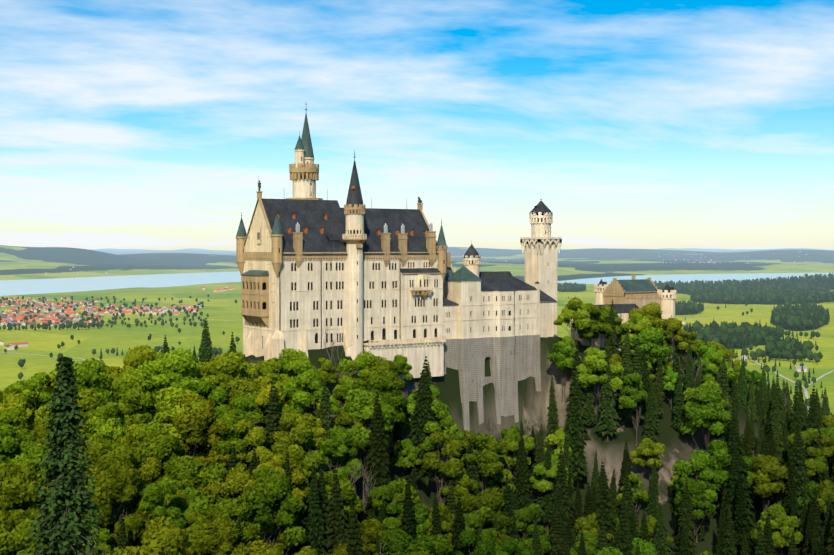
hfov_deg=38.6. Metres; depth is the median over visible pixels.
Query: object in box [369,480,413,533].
beech
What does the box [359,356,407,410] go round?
beech
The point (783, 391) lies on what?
spruce
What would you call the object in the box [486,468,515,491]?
beech
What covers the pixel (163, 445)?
beech
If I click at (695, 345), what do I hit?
courtyard beech
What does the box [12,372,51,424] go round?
beech
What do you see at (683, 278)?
lake
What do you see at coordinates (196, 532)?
beech
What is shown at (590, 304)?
beech
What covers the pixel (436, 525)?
spruce
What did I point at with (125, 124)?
sky
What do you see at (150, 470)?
beech
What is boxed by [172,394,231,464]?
beech
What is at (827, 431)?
beech
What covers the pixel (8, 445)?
beech
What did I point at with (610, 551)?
beech
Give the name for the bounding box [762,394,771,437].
spruce
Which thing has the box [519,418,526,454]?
spruce
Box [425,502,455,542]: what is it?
beech
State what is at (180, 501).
beech
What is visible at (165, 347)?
spruce
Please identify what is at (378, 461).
spruce
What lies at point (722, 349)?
beech
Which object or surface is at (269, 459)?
beech
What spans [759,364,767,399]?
spruce
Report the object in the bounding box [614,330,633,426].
spruce
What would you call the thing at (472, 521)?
beech
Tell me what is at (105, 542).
beech
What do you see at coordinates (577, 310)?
deciduous tree
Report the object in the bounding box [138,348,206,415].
beech
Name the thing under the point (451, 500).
spruce
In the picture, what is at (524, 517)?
beech
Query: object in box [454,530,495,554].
beech
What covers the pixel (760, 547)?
spruce
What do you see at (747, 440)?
spruce
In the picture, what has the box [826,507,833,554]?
spruce
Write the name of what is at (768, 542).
spruce
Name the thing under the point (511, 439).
beech
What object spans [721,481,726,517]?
spruce
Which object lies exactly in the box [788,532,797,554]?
spruce
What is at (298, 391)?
beech
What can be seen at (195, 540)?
beech
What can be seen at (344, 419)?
beech
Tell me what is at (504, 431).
beech
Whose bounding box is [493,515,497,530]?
spruce
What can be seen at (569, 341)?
courtyard beech
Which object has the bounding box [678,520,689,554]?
spruce
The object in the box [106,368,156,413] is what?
beech
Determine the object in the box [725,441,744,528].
spruce
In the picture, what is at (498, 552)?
beech
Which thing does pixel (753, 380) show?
spruce
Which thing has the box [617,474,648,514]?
beech
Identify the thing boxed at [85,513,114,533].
beech
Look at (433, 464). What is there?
beech
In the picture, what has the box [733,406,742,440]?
spruce
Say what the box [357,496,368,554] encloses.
spruce
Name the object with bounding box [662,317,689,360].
deciduous tree
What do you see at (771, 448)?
spruce
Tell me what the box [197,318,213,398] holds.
spruce
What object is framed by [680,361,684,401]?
spruce
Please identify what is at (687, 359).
spruce
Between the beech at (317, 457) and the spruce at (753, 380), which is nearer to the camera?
the beech at (317, 457)
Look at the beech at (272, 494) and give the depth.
259.25 m
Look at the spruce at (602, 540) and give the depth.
309.17 m
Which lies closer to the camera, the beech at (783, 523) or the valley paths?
the beech at (783, 523)
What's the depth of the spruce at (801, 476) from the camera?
357.53 m
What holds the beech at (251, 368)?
on the castle hill terrain
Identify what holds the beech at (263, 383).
on the castle hill terrain
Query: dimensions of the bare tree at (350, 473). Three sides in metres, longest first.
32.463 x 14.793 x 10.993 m
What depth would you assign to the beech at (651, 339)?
391.22 m
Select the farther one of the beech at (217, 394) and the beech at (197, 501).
the beech at (217, 394)
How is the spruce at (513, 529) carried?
on the castle hill terrain
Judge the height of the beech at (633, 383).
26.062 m
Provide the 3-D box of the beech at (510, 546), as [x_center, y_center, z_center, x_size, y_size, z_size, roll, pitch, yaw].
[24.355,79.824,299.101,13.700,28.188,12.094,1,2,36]
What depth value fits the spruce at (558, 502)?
325.75 m
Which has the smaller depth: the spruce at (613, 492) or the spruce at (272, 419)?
the spruce at (272, 419)
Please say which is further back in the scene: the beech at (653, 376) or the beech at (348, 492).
the beech at (653, 376)
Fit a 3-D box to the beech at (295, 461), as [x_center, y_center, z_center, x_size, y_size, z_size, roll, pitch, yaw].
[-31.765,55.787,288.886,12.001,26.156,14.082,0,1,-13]
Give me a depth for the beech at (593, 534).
325.81 m
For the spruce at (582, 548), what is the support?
on the castle hill terrain
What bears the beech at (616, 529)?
on the castle hill terrain
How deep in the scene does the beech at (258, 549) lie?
234.58 m
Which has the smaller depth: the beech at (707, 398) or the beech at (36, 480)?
the beech at (36, 480)
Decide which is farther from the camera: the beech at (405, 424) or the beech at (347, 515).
the beech at (405, 424)
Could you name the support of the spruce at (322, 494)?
on the castle hill terrain
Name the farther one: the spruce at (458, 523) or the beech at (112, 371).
the beech at (112, 371)
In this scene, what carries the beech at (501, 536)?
on the castle hill terrain
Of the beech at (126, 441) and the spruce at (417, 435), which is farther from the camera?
the spruce at (417, 435)
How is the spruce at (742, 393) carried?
on the castle hill terrain
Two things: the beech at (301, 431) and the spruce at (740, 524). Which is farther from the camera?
the spruce at (740, 524)
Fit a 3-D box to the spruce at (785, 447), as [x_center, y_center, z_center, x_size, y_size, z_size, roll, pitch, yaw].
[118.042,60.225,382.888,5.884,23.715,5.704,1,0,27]
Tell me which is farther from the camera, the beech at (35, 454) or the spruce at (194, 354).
the spruce at (194, 354)
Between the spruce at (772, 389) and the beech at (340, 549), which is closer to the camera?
the beech at (340, 549)
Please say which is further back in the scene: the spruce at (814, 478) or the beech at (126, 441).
the spruce at (814, 478)
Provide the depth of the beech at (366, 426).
319.30 m
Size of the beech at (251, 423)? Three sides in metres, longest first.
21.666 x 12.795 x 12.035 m
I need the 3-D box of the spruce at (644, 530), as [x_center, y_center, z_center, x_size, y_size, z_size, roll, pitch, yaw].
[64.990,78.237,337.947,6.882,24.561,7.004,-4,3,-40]
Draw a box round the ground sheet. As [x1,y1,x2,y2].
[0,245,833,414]
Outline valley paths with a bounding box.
[6,299,833,409]
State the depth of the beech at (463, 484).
323.95 m
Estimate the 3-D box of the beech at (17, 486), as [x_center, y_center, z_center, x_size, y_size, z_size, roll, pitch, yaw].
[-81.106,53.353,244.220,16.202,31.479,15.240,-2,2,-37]
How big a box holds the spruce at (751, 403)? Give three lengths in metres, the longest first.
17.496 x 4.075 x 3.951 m
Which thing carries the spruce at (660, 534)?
on the castle hill terrain
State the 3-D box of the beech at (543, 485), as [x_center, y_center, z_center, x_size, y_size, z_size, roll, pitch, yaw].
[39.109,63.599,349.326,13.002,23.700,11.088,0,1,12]
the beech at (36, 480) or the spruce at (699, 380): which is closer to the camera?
the beech at (36, 480)
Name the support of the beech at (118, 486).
on the castle hill terrain
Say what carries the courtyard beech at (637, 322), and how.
on the castle hill terrain
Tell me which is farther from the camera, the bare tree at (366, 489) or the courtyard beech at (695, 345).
the courtyard beech at (695, 345)
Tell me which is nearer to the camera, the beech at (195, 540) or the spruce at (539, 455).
the beech at (195, 540)
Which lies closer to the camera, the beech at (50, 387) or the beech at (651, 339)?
the beech at (50, 387)
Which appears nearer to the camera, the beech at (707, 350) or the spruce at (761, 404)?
the beech at (707, 350)
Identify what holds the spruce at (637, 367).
on the castle hill terrain
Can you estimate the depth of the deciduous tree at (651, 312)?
403.57 m
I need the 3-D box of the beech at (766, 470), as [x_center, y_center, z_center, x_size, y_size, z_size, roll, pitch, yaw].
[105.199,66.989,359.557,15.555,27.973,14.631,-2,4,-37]
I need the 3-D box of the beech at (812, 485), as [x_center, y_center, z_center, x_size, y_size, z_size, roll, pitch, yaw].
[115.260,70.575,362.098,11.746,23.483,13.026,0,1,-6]
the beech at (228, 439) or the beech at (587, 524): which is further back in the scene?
the beech at (587, 524)
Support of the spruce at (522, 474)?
on the castle hill terrain
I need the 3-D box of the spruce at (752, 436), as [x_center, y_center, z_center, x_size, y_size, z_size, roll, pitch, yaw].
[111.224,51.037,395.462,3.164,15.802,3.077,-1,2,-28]
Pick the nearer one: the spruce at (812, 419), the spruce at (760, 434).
the spruce at (812, 419)
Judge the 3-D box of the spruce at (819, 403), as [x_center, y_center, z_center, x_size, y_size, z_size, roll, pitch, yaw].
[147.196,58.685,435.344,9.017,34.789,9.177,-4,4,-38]
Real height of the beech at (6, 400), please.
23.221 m
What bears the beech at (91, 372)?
on the castle hill terrain
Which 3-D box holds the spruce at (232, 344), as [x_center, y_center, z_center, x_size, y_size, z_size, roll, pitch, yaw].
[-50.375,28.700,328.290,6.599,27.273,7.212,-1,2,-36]
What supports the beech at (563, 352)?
on the castle hill terrain
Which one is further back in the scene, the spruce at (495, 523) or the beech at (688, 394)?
the beech at (688, 394)
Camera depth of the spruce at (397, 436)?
336.93 m
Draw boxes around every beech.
[0,383,28,400]
[0,393,37,429]
[0,406,31,442]
[0,423,36,470]
[0,455,9,473]
[0,462,51,527]
[0,511,54,554]
[0,519,15,554]
[3,392,37,409]
[11,522,22,553]
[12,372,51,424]
[12,442,53,480]
[15,432,36,454]
[16,473,48,510]
[32,418,74,453]
[35,371,56,400]
[40,388,101,433]
[53,358,114,418]
[56,445,95,469]
[60,429,92,454]
[73,519,97,542]
[73,543,120,554]
[78,465,124,530]
[83,511,117,527]
[85,436,111,457]
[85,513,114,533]
[86,401,122,444]
[86,417,130,443]
[87,459,154,547]
[87,527,130,552]
[93,457,125,515]
[94,366,123,385]
[100,447,141,516]
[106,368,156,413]
[109,414,128,428]
[109,439,118,452]
[110,380,157,426]
[110,533,132,547]
[116,435,142,448]
[118,516,192,554]
[122,345,164,371]
[123,348,156,380]
[126,424,144,436]
[129,478,186,546]
[130,428,183,478]
[131,421,164,443]
[132,452,170,506]
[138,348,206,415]
[145,384,172,423]
[151,387,211,455]
[163,494,170,506]
[164,491,202,527]
[166,455,227,507]
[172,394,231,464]
[180,545,200,554]
[182,487,211,527]
[182,505,215,530]
[186,522,210,554]
[186,527,211,554]
[189,497,263,546]
[193,446,228,473]
[193,476,229,499]
[194,351,255,406]
[195,380,231,417]
[197,446,246,470]
[197,516,245,554]
[198,412,246,468]
[205,467,252,504]
[224,392,264,426]
[225,380,268,468]
[229,547,243,554]
[234,420,269,469]
[236,418,265,449]
[241,540,283,554]
[242,465,277,538]
[242,467,307,553]
[246,362,261,376]
[246,376,286,426]
[248,357,284,391]
[256,451,304,500]
[261,525,294,551]
[265,405,303,426]
[268,413,315,454]
[271,412,319,469]
[276,348,316,385]
[281,369,340,448]
[282,376,319,417]
[283,454,310,503]
[292,546,317,554]
[302,451,331,504]
[304,413,326,448]
[308,471,363,513]
[317,358,336,388]
[319,425,361,479]
[320,365,338,391]
[329,510,361,533]
[332,375,358,414]
[333,413,370,464]
[333,543,347,554]
[336,351,378,385]
[336,389,396,478]
[339,386,385,421]
[355,423,371,491]
[358,370,406,436]
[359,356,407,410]
[359,520,385,554]
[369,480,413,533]
[373,529,434,554]
[390,438,422,481]
[392,355,412,383]
[392,478,421,507]
[400,385,449,429]
[405,534,453,554]
[407,550,432,554]
[410,399,464,498]
[412,503,430,539]
[419,431,465,503]
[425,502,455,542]
[438,473,478,511]
[449,430,482,470]
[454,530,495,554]
[458,433,507,490]
[458,487,515,533]
[462,506,501,554]
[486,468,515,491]
[493,533,532,554]
[494,550,508,554]
[498,428,534,480]
[499,425,518,441]
[501,539,535,554]
[514,503,550,552]
[529,454,573,532]
[544,428,571,457]
[547,342,575,401]
[551,336,580,401]
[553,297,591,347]
[569,533,597,554]
[574,512,613,541]
[576,347,623,415]
[577,303,592,345]
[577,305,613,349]
[587,531,598,548]
[592,547,622,554]
[601,305,623,340]
[609,354,622,393]
[613,517,641,547]
[617,313,651,352]
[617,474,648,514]
[618,372,648,446]
[619,327,673,375]
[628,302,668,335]
[629,438,665,488]
[631,538,656,554]
[638,516,673,543]
[641,341,672,381]
[648,372,654,381]
[653,367,683,408]
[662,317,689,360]
[668,476,678,492]
[672,449,725,542]
[673,479,715,544]
[680,384,731,455]
[683,380,729,451]
[685,331,700,367]
[692,339,708,358]
[694,345,720,383]
[700,551,712,554]
[701,351,736,383]
[707,440,754,497]
[708,341,736,361]
[728,368,763,392]
[729,359,739,380]
[734,364,748,388]
[747,454,788,511]
[750,503,803,554]
[776,480,820,506]
[784,428,827,480]
[816,479,833,514]
[820,427,833,480]
[820,434,833,468]
[821,415,833,429]
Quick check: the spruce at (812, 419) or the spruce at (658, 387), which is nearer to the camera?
the spruce at (812, 419)
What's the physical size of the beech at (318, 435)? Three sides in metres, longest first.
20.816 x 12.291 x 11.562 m
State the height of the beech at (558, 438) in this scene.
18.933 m
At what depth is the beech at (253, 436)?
289.62 m
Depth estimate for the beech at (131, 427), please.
284.58 m
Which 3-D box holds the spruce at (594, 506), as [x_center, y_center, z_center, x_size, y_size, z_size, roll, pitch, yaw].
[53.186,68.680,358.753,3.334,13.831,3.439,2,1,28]
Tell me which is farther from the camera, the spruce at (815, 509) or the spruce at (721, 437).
the spruce at (721, 437)
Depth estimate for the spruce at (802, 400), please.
403.95 m
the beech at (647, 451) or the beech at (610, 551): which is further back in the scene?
the beech at (647, 451)
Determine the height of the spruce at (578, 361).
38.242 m
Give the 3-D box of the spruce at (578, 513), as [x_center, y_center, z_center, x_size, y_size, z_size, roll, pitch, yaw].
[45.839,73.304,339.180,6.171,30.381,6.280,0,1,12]
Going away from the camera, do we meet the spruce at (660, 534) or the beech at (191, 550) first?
the beech at (191, 550)
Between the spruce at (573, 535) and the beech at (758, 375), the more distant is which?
the beech at (758, 375)
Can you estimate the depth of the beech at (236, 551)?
242.03 m
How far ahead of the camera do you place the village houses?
3535.04 m
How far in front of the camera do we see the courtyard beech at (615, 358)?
390.27 m
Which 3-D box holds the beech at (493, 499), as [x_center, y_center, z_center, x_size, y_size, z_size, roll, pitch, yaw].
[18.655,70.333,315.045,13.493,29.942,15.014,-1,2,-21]
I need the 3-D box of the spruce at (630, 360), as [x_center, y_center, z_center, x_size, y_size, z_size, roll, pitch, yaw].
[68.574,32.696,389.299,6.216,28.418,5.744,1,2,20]
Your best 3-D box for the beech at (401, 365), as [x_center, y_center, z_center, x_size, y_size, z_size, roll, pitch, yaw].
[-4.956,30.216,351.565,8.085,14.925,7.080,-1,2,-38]
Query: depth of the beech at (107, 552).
231.39 m
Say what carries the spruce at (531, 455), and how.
on the castle hill terrain
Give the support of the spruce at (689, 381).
on the castle hill terrain
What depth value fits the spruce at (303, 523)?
287.08 m
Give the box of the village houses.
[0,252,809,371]
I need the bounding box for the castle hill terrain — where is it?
[114,337,824,554]
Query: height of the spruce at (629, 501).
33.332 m
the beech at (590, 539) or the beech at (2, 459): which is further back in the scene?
the beech at (590, 539)
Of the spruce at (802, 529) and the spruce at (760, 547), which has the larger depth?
the spruce at (802, 529)
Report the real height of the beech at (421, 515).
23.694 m
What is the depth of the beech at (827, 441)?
400.87 m
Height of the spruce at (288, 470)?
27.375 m
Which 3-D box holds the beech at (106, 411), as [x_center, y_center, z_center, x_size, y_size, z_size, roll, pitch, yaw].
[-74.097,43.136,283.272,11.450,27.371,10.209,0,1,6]
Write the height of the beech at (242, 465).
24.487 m
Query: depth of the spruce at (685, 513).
339.82 m
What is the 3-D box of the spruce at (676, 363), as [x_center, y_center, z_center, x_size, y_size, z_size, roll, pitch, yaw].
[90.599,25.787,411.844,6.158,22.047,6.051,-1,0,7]
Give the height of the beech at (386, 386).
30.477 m
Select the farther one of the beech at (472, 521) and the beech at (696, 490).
the beech at (696, 490)
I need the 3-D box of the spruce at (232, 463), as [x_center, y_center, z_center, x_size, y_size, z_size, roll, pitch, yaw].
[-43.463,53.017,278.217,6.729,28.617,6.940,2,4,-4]
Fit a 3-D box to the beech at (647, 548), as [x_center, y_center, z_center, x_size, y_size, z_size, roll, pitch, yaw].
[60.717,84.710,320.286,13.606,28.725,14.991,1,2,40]
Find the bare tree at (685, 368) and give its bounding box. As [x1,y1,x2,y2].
[673,354,705,387]
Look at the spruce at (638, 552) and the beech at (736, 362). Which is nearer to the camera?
the spruce at (638, 552)
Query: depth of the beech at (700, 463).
351.24 m
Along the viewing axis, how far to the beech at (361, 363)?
332.91 m
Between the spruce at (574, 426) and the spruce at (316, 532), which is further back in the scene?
the spruce at (574, 426)
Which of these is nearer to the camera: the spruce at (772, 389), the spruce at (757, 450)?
the spruce at (757, 450)
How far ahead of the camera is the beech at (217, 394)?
302.26 m
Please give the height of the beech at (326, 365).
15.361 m
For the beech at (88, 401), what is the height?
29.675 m
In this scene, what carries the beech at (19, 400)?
on the castle hill terrain
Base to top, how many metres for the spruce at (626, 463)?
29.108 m
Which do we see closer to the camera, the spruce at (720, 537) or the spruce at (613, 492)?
the spruce at (720, 537)
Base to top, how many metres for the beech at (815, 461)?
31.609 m
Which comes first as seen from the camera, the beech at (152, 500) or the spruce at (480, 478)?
the beech at (152, 500)
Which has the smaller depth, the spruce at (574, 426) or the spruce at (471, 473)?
the spruce at (471, 473)
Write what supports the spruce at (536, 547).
on the castle hill terrain
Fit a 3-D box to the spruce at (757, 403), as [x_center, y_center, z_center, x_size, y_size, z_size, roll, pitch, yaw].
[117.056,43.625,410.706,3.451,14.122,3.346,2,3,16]
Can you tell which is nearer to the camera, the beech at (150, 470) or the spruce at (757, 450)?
the beech at (150, 470)
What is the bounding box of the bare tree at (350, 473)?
[308,449,361,485]
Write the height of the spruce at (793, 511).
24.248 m
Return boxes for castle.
[235,109,676,430]
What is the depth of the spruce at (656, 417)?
381.65 m
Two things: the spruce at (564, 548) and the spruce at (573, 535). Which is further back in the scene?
the spruce at (573, 535)
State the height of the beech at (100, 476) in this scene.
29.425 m
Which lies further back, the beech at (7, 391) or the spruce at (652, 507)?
the spruce at (652, 507)
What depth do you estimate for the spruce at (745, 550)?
324.92 m
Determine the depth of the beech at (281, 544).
263.63 m
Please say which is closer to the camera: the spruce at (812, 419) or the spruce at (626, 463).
the spruce at (626, 463)
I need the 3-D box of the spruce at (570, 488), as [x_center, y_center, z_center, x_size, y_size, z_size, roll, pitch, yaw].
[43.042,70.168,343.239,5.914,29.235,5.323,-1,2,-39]
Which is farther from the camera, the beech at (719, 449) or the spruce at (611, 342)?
the spruce at (611, 342)
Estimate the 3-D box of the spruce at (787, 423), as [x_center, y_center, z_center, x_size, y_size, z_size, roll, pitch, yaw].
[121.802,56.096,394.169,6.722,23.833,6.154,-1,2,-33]
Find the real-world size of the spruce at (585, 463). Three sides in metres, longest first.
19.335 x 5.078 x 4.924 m
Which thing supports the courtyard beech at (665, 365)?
on the castle hill terrain
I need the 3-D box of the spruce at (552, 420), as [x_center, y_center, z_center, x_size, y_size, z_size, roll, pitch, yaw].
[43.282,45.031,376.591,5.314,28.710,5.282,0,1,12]
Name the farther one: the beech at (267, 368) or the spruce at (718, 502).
the spruce at (718, 502)
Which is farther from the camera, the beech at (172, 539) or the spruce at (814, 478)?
the spruce at (814, 478)
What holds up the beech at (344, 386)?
on the castle hill terrain
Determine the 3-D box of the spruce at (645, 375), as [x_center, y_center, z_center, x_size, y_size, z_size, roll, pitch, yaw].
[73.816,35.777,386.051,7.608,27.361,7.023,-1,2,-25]
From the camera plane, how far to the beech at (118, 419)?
284.71 m
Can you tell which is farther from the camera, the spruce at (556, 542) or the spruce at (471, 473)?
the spruce at (471, 473)
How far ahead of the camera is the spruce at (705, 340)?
408.24 m
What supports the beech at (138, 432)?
on the castle hill terrain
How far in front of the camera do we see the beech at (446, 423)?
331.85 m
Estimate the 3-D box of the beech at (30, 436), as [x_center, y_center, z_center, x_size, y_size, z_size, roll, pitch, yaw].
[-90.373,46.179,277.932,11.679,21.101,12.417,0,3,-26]
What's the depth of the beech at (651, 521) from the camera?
343.07 m
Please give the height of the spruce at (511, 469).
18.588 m
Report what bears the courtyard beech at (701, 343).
on the castle hill terrain
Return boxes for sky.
[0,0,833,250]
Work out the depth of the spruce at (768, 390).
414.14 m
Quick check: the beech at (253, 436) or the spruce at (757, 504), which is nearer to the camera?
the beech at (253, 436)
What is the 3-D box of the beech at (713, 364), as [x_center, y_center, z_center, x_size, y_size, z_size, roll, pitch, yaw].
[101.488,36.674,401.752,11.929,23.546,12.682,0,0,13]
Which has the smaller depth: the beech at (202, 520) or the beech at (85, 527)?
the beech at (85, 527)
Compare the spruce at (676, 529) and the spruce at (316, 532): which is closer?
the spruce at (316, 532)
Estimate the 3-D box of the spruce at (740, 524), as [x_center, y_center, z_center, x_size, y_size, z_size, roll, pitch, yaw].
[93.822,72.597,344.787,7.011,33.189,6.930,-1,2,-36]
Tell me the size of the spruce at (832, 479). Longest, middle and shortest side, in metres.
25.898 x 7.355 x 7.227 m
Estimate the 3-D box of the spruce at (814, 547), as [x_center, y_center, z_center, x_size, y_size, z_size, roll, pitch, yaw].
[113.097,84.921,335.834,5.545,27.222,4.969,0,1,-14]
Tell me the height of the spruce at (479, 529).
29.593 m
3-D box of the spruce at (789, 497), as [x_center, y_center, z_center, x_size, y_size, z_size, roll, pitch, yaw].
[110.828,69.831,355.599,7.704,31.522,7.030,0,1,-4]
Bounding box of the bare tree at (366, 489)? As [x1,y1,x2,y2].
[347,465,376,519]
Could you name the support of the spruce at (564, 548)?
on the castle hill terrain
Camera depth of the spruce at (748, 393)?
413.44 m
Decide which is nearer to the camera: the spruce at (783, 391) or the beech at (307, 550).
the beech at (307, 550)
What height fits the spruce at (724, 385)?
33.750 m
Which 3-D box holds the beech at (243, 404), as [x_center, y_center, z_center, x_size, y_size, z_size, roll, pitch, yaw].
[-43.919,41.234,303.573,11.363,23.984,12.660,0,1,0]
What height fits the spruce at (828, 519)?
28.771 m
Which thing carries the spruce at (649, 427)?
on the castle hill terrain
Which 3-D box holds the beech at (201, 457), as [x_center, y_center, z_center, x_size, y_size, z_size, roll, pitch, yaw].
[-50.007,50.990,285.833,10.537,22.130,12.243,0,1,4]
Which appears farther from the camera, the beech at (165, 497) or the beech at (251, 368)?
the beech at (251, 368)
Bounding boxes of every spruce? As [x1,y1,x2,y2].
[25,356,104,554]
[117,515,127,551]
[162,335,168,354]
[193,348,196,362]
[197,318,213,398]
[228,332,236,353]
[228,444,237,472]
[234,518,244,544]
[248,446,257,475]
[263,378,280,453]
[277,453,299,554]
[296,502,308,551]
[305,461,327,554]
[314,379,337,470]
[317,466,333,553]
[325,465,348,554]
[346,501,363,554]
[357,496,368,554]
[362,392,391,519]
[374,532,379,553]
[377,483,389,552]
[390,420,402,457]
[398,476,416,538]
[401,356,436,492]
[411,468,418,495]
[428,362,433,385]
[429,494,441,537]
[446,481,455,530]
[451,495,468,554]
[465,438,480,495]
[473,468,483,490]
[477,516,481,538]
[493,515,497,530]
[502,474,519,540]
[509,465,516,484]
[513,431,536,521]
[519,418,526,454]
[527,425,536,491]
[530,424,546,497]
[531,523,543,554]
[535,443,554,528]
[543,489,566,554]
[546,375,559,453]
[548,505,562,554]
[550,447,574,534]
[550,489,564,531]
[560,526,570,554]
[563,372,588,490]
[563,431,574,507]
[564,344,590,443]
[565,515,573,548]
[567,470,573,527]
[571,482,582,535]
[571,525,575,547]
[577,436,587,488]
[578,530,586,554]
[582,483,593,517]
[584,386,596,431]
[590,451,598,499]
[591,483,596,512]
[594,462,616,547]
[594,518,608,550]
[595,348,619,441]
[604,300,618,357]
[609,468,618,517]
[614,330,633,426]
[615,494,632,554]
[617,440,639,524]
[620,469,638,525]
[623,334,632,366]
[629,507,638,540]
[630,335,645,423]
[635,542,640,554]
[639,510,650,541]
[640,387,656,442]
[641,346,656,422]
[645,458,659,515]
[650,376,660,432]
[653,503,671,554]
[654,355,665,415]
[670,366,685,432]
[670,482,675,516]
[672,334,686,376]
[672,470,693,535]
[672,480,697,554]
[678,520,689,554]
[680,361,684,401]
[683,347,695,403]
[684,341,694,388]
[695,352,702,388]
[695,518,704,540]
[698,499,710,520]
[701,335,707,377]
[711,356,732,442]
[712,420,730,516]
[714,501,728,554]
[717,432,724,440]
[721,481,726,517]
[722,407,756,536]
[722,504,736,554]
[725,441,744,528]
[728,361,740,408]
[732,470,752,554]
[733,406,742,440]
[737,355,748,408]
[740,435,754,517]
[741,535,749,554]
[742,414,753,470]
[746,378,757,420]
[746,379,750,406]
[750,372,755,389]
[750,408,755,448]
[752,431,774,510]
[752,439,760,488]
[754,384,760,418]
[754,522,765,554]
[756,418,763,449]
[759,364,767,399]
[759,381,764,418]
[759,447,776,512]
[762,381,771,420]
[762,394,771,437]
[762,514,776,554]
[766,376,784,441]
[767,425,777,494]
[770,376,775,399]
[771,404,785,466]
[778,459,798,548]
[780,389,785,428]
[782,380,786,398]
[782,422,790,449]
[782,428,789,462]
[782,499,797,554]
[783,380,792,422]
[783,411,790,433]
[783,420,812,531]
[786,399,791,427]
[788,383,805,448]
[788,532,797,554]
[797,502,807,554]
[798,383,806,427]
[802,502,818,554]
[804,397,807,417]
[805,386,824,482]
[809,473,818,498]
[810,488,825,554]
[811,531,817,554]
[816,391,824,428]
[817,405,830,479]
[820,470,833,522]
[821,387,829,416]
[822,494,833,554]
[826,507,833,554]
[831,458,833,481]
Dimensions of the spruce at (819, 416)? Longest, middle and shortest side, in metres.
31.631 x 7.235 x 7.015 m
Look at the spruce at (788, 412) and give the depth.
416.58 m
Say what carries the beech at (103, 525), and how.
on the castle hill terrain
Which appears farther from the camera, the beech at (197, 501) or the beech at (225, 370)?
the beech at (225, 370)
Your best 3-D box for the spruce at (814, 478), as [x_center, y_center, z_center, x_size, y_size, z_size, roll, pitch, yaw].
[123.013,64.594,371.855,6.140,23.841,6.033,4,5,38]
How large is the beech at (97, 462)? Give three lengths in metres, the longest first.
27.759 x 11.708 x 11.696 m
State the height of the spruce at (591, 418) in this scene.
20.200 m
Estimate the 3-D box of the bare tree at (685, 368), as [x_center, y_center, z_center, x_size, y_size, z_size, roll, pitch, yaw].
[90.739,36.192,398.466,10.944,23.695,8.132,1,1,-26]
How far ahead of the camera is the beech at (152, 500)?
246.17 m
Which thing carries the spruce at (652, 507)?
on the castle hill terrain
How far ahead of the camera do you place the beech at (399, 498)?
307.45 m
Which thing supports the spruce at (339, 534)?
on the castle hill terrain
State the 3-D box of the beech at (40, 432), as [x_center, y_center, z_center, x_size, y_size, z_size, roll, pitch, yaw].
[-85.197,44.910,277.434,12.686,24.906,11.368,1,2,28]
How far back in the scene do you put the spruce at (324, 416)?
307.25 m
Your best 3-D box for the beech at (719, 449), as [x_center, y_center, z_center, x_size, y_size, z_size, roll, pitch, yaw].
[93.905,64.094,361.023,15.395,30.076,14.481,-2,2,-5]
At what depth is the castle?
360.59 m
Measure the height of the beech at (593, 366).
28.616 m
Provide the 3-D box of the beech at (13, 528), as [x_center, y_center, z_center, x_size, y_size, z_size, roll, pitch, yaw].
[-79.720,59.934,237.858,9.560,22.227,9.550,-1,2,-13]
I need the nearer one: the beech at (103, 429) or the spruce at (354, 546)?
the spruce at (354, 546)
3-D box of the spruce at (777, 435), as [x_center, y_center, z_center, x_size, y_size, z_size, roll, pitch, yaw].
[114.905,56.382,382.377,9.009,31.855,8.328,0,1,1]
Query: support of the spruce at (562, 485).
on the castle hill terrain
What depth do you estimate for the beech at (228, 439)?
286.00 m
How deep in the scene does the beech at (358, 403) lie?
313.23 m
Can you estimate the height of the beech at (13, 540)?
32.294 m
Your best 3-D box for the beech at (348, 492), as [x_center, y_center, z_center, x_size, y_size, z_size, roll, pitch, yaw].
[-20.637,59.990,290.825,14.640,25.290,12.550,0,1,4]
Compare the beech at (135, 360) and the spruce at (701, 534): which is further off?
the spruce at (701, 534)
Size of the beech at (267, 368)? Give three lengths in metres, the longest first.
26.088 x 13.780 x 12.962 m
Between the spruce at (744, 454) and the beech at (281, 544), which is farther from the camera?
the spruce at (744, 454)
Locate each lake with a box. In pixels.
[0,271,240,295]
[557,273,833,283]
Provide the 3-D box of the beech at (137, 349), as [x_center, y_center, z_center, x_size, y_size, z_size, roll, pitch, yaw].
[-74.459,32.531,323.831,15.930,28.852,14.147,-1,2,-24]
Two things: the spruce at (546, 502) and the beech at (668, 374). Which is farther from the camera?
the beech at (668, 374)
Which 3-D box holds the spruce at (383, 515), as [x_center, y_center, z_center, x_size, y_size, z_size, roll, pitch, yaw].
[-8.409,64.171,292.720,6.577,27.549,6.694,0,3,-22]
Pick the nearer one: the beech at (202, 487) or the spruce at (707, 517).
the beech at (202, 487)
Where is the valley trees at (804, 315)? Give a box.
[0,272,833,408]
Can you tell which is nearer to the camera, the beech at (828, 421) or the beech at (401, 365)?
the beech at (401, 365)
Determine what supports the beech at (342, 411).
on the castle hill terrain
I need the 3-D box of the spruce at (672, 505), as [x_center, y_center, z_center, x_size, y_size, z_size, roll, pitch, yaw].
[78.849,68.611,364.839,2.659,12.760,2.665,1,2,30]
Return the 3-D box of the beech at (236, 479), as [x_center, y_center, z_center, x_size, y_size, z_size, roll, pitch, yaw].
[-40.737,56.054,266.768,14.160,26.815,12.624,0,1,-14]
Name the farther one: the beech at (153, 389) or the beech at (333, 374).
the beech at (333, 374)
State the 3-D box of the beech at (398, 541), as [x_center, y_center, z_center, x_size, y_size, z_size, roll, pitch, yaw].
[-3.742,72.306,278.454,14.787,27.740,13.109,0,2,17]

